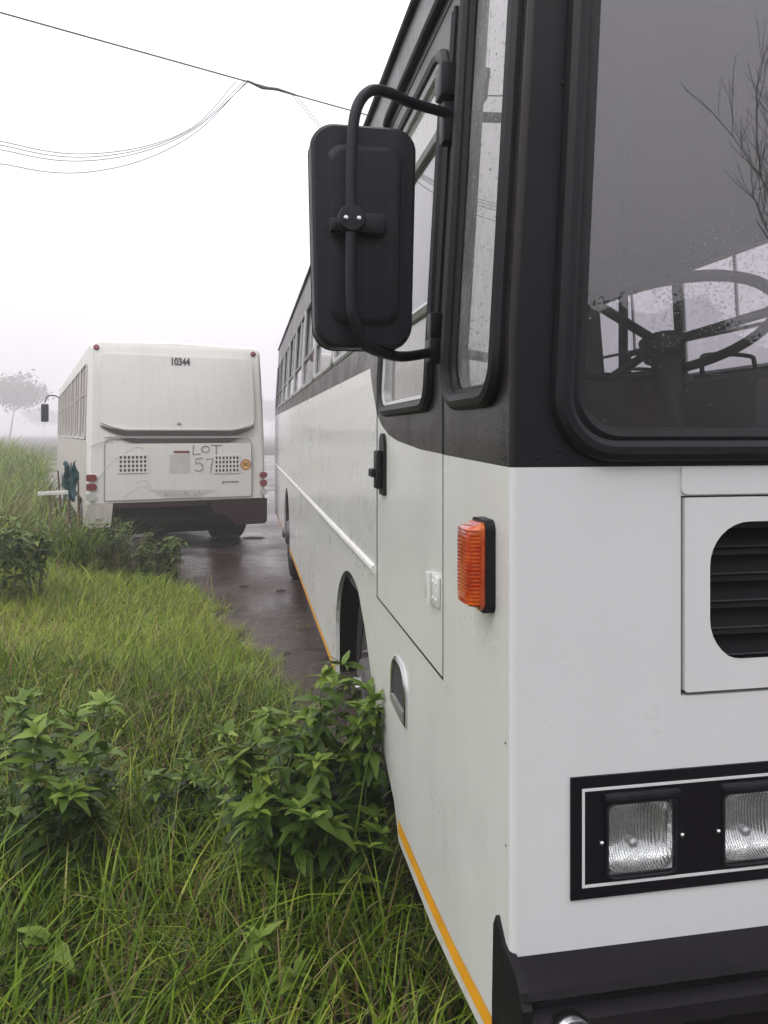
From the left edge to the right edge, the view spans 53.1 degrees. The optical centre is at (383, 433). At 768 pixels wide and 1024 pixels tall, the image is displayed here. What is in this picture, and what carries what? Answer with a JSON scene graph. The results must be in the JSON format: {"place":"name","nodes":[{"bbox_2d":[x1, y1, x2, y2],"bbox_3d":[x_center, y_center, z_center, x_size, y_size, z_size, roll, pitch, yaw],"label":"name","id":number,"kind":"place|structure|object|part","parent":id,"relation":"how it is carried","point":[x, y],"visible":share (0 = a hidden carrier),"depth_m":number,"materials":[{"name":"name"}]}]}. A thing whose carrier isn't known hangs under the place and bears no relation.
{"place":"outdoors","nodes":[
{"label":"outdoors","id":0,"kind":"place"},
{"bbox_2d":[0,12,366,115],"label":"power cable","id":1,"kind":"object","parent":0,"point":[156,56],"visible":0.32,"depth_m":11.06,"materials":[{"name":"black rubber"}]},
{"bbox_2d":[0,81,236,153],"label":"slack wire","id":2,"kind":"object","parent":1,"relation":"hanging from","point":[128,149],"visible":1,"depth_m":10.98,"materials":[{"name":"grey metal"}]},
{"bbox_2d":[0,82,243,157],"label":"slack wire","id":3,"kind":"object","parent":1,"relation":"hanging from","point":[135,150],"visible":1,"depth_m":11.04,"materials":[{"name":"grey metal"}]},
{"bbox_2d":[0,82,246,173],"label":"slack wire","id":4,"kind":"object","parent":1,"relation":"hanging from","point":[127,164],"visible":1,"depth_m":10.99,"materials":[{"name":"grey metal"}]},
{"bbox_2d":[0,82,247,161],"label":"slack wire","id":5,"kind":"object","parent":1,"relation":"hanging from","point":[135,153],"visible":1,"depth_m":11.03,"materials":[{"name":"grey metal"}]},
{"bbox_2d":[247,80,295,95],"bbox_3d":[-1.780,-5.469,12.207,0.861,0.083,0.052,0,0,-34],"label":"cable splice","id":6,"kind":"object","parent":1,"relation":"attached to","point":[269,88],"visible":1,"depth_m":12.17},
{"bbox_2d":[0,432,477,1023],"bbox_3d":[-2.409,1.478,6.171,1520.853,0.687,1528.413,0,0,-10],"label":"ground","id":7,"kind":"structure","parent":0,"point":[50,441],"depth_m":2.60,"materials":[{"name":"green plant"}]},
{"bbox_2d":[0,687,44,784],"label":"leafy weed","id":8,"kind":"object","parent":7,"relation":"on","point":[33,701],"visible":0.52,"depth_m":3.19,"materials":[{"name":"green plant"}]},
{"bbox_2d":[0,369,54,438],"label":"tree","id":9,"kind":"object","parent":7,"relation":"on","point":[14,395],"visible":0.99,"depth_m":160.63,"materials":[{"name":"grey plant"}]},
{"bbox_2d":[0,469,60,540],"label":"tall grass clump","id":10,"kind":"object","parent":7,"relation":"on","point":[7,500],"visible":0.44,"depth_m":10.84,"materials":[{"name":"plant"}]},
{"bbox_2d":[0,506,60,603],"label":"bush","id":11,"kind":"object","parent":7,"relation":"on","point":[40,543],"visible":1,"depth_m":6.67,"materials":[{"name":"green plant"}]},
{"bbox_2d":[0,474,75,554],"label":"tall grass clump","id":12,"kind":"object","parent":7,"relation":"on","point":[20,514],"visible":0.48,"depth_m":8.71,"materials":[{"name":"plant"}]},
{"bbox_2d":[18,406,57,436],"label":"tree","id":13,"kind":"object","parent":7,"relation":"on","point":[34,414],"visible":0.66,"depth_m":326.38,"materials":[{"name":"grey plant"}]},
{"bbox_2d":[16,920,86,1023],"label":"leafy weed","id":14,"kind":"object","parent":7,"relation":"on","point":[59,959],"visible":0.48,"depth_m":1.99,"materials":[{"name":"green plant"}]},
{"bbox_2d":[38,486,67,529],"bbox_3d":[-4.036,1.175,9.376,0.351,1.050,0.053,0,0,-10],"label":"signpost","id":15,"kind":"object","parent":7,"relation":"on","point":[50,492],"visible":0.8,"depth_m":9.36,"materials":[{"name":"white wood"}]},
{"bbox_2d":[14,496,114,564],"bbox_3d":[-3.826,1.191,8.750,1.837,0.925,1.697,0,0,-10],"label":"tall grass clump","id":16,"kind":"object","parent":7,"relation":"on","point":[52,533],"visible":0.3,"depth_m":8.82,"materials":[{"name":"plant"}]},
{"bbox_2d":[0,686,133,915],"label":"leafy weed","id":17,"kind":"object","parent":7,"relation":"on","point":[74,796],"visible":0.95,"depth_m":2.49,"materials":[{"name":"green plant"}]},
{"bbox_2d":[57,461,79,543],"bbox_3d":[-4.058,1.016,9.863,0.279,1.330,0.090,0,0,-10],"label":"tarpaulin","id":18,"kind":"object","parent":7,"relation":"on","point":[70,478],"visible":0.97,"depth_m":9.87,"materials":[{"name":"teal fabric"}]},
{"bbox_2d":[22,507,134,573],"bbox_3d":[-3.420,1.249,8.606,1.498,0.861,1.479,0,0,2],"label":"tall grass clump","id":19,"kind":"object","parent":7,"relation":"on","point":[83,554],"visible":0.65,"depth_m":8.46,"materials":[{"name":"green plant"}]},
{"bbox_2d":[53,517,133,572],"bbox_3d":[-3.379,1.333,8.915,0.976,0.742,0.679,0,0,-10],"label":"bush","id":20,"kind":"object","parent":7,"relation":"on","point":[70,529],"visible":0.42,"depth_m":8.78,"materials":[{"name":"green plant"}]},
{"bbox_2d":[43,510,172,574],"bbox_3d":[-3.155,1.244,8.749,1.881,0.979,1.660,0,0,-10],"label":"tall grass clump","id":21,"kind":"object","parent":7,"relation":"on","point":[112,567],"visible":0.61,"depth_m":8.69,"materials":[{"name":"plant"}]},
{"bbox_2d":[105,532,182,581],"bbox_3d":[-2.821,1.444,8.937,0.757,0.599,0.716,0,0,30],"label":"bush","id":22,"kind":"object","parent":7,"relation":"on","point":[149,554],"visible":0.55,"depth_m":8.80,"materials":[{"name":"green plant"}]},
{"bbox_2d":[134,536,188,582],"bbox_3d":[-2.534,1.469,8.760,0.645,0.621,0.441,0,0,-10],"label":"bush","id":23,"kind":"object","parent":7,"relation":"on","point":[172,556],"visible":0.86,"depth_m":8.71,"materials":[{"name":"green plant"}]},
{"bbox_2d":[137,751,252,859],"bbox_3d":[-0.710,1.471,2.981,0.475,0.396,0.299,0,0,-10],"label":"leafy weed","id":24,"kind":"object","parent":7,"relation":"on","point":[189,776],"visible":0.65,"depth_m":2.95,"materials":[{"name":"green plant"}]},
{"bbox_2d":[262,396,274,436],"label":"tree","id":25,"kind":"object","parent":7,"relation":"on","point":[268,407],"visible":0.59,"depth_m":323.29,"materials":[{"name":"grey plant"}]},
{"bbox_2d":[234,920,326,1023],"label":"leafy weed","id":26,"kind":"object","parent":7,"relation":"on","point":[264,932],"visible":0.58,"depth_m":2.14,"materials":[{"name":"green plant"}]},
{"bbox_2d":[205,650,393,938],"bbox_3d":[-0.310,1.256,2.666,0.616,0.893,0.674,0,0,-10],"label":"leafy weed","id":27,"kind":"object","parent":7,"relation":"on","point":[300,810],"visible":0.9,"depth_m":2.61,"materials":[{"name":"green plant"}]},
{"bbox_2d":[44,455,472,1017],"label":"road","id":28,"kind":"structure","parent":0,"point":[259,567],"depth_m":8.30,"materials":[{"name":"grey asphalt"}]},
{"bbox_2d":[41,340,266,543],"bbox_3d":[-5.671,0.187,16.476,2.934,3.023,12.470,0,0,-25],"label":"bus","id":29,"kind":"object","parent":28,"relation":"on","point":[167,431],"visible":0.98,"depth_m":10.99,"materials":[{"name":"white metal"}]},
{"bbox_3d":[-8.680,-0.450,20.522,0.058,1.088,1.308,0,0,-25],"label":"window","id":30,"kind":"part","parent":29,"relation":"part of","materials":[{"name":"grey glass"}]},
{"bbox_3d":[-8.072,-0.450,19.217,0.057,1.088,1.308,0,0,-25],"label":"window","id":31,"kind":"part","parent":29,"relation":"part of","materials":[{"name":"grey glass"}]},
{"bbox_3d":[-7.468,-0.450,17.910,0.058,1.088,1.308,0,0,-25],"label":"window","id":32,"kind":"part","parent":29,"relation":"part of","materials":[{"name":"grey glass"}]},
{"bbox_3d":[-6.866,-0.450,16.602,0.057,1.088,1.308,0,0,-25],"label":"window","id":33,"kind":"part","parent":29,"relation":"part of","materials":[{"name":"grey glass"}]},
{"bbox_3d":[-6.262,-0.450,15.294,0.057,1.088,1.308,0,0,-25],"label":"window","id":34,"kind":"part","parent":29,"relation":"part of","materials":[{"name":"grey glass"}]},
{"bbox_3d":[-5.658,-0.450,13.987,0.058,1.088,1.308,0,0,-25],"label":"window","id":35,"kind":"part","parent":29,"relation":"part of","materials":[{"name":"grey glass"}]},
{"bbox_3d":[-5.056,-0.450,12.679,0.057,1.088,1.308,0,0,-25],"label":"window","id":36,"kind":"part","parent":29,"relation":"part of","materials":[{"name":"grey glass"}]},
{"bbox_3d":[-4.452,-0.450,11.372,0.058,1.088,1.308,0,0,-25],"label":"window","id":37,"kind":"part","parent":29,"relation":"part of","materials":[{"name":"grey glass"}]},
{"bbox_2d":[243,536,264,538],"bbox_3d":[-2.100,1.684,12.423,0.387,0.019,0.216,0,0,-10],"label":"mud clod","id":38,"kind":"object","parent":28,"relation":"on","point":[253,537],"visible":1,"depth_m":12.38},
{"bbox_2d":[274,0,767,1023],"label":"bus","id":39,"kind":"object","parent":28,"relation":"on","point":[528,568],"visible":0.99,"depth_m":1.55,"materials":[{"name":"white paint"}]},
{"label":"window","id":40,"kind":"part","parent":39,"relation":"part of","materials":[{"name":"glass"}]},
{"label":"window","id":41,"kind":"part","parent":39,"relation":"part of","materials":[{"name":"glass"}]},
{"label":"window","id":42,"kind":"part","parent":39,"relation":"part of","materials":[{"name":"glass"}]},
{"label":"window","id":43,"kind":"part","parent":39,"relation":"part of","materials":[{"name":"glass"}]},
{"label":"window","id":44,"kind":"part","parent":39,"relation":"part of","materials":[{"name":"glass"}]},
{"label":"window","id":45,"kind":"part","parent":39,"relation":"part of","materials":[{"name":"glass"}]},
{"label":"window","id":46,"kind":"part","parent":39,"relation":"part of","materials":[{"name":"glass"}]},
{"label":"window","id":47,"kind":"part","parent":39,"relation":"part of","materials":[{"name":"glass"}]},
{"bbox_3d":[0.077,-0.251,2.371,0.125,1.782,1.040,0,0,-10],"label":"driver door","id":48,"kind":"part","parent":39,"relation":"part of","materials":[{"name":"white paint"}]},
{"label":"window","id":49,"kind":"part","parent":39,"relation":"part of","materials":[{"name":"glass"}]},
{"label":"corner window","id":50,"kind":"part","parent":39,"relation":"part of","materials":[{"name":"rubber"}]},
{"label":"window","id":51,"kind":"part","parent":39,"relation":"part of","materials":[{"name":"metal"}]},
{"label":"window","id":52,"kind":"part","parent":39,"relation":"part of","materials":[{"name":"metal"}]},
{"bbox_2d":[0,0,767,434],"label":"sky","id":53,"kind":"structure","parent":0,"point":[204,239],"materials":[{"name":"white"}]}
]}

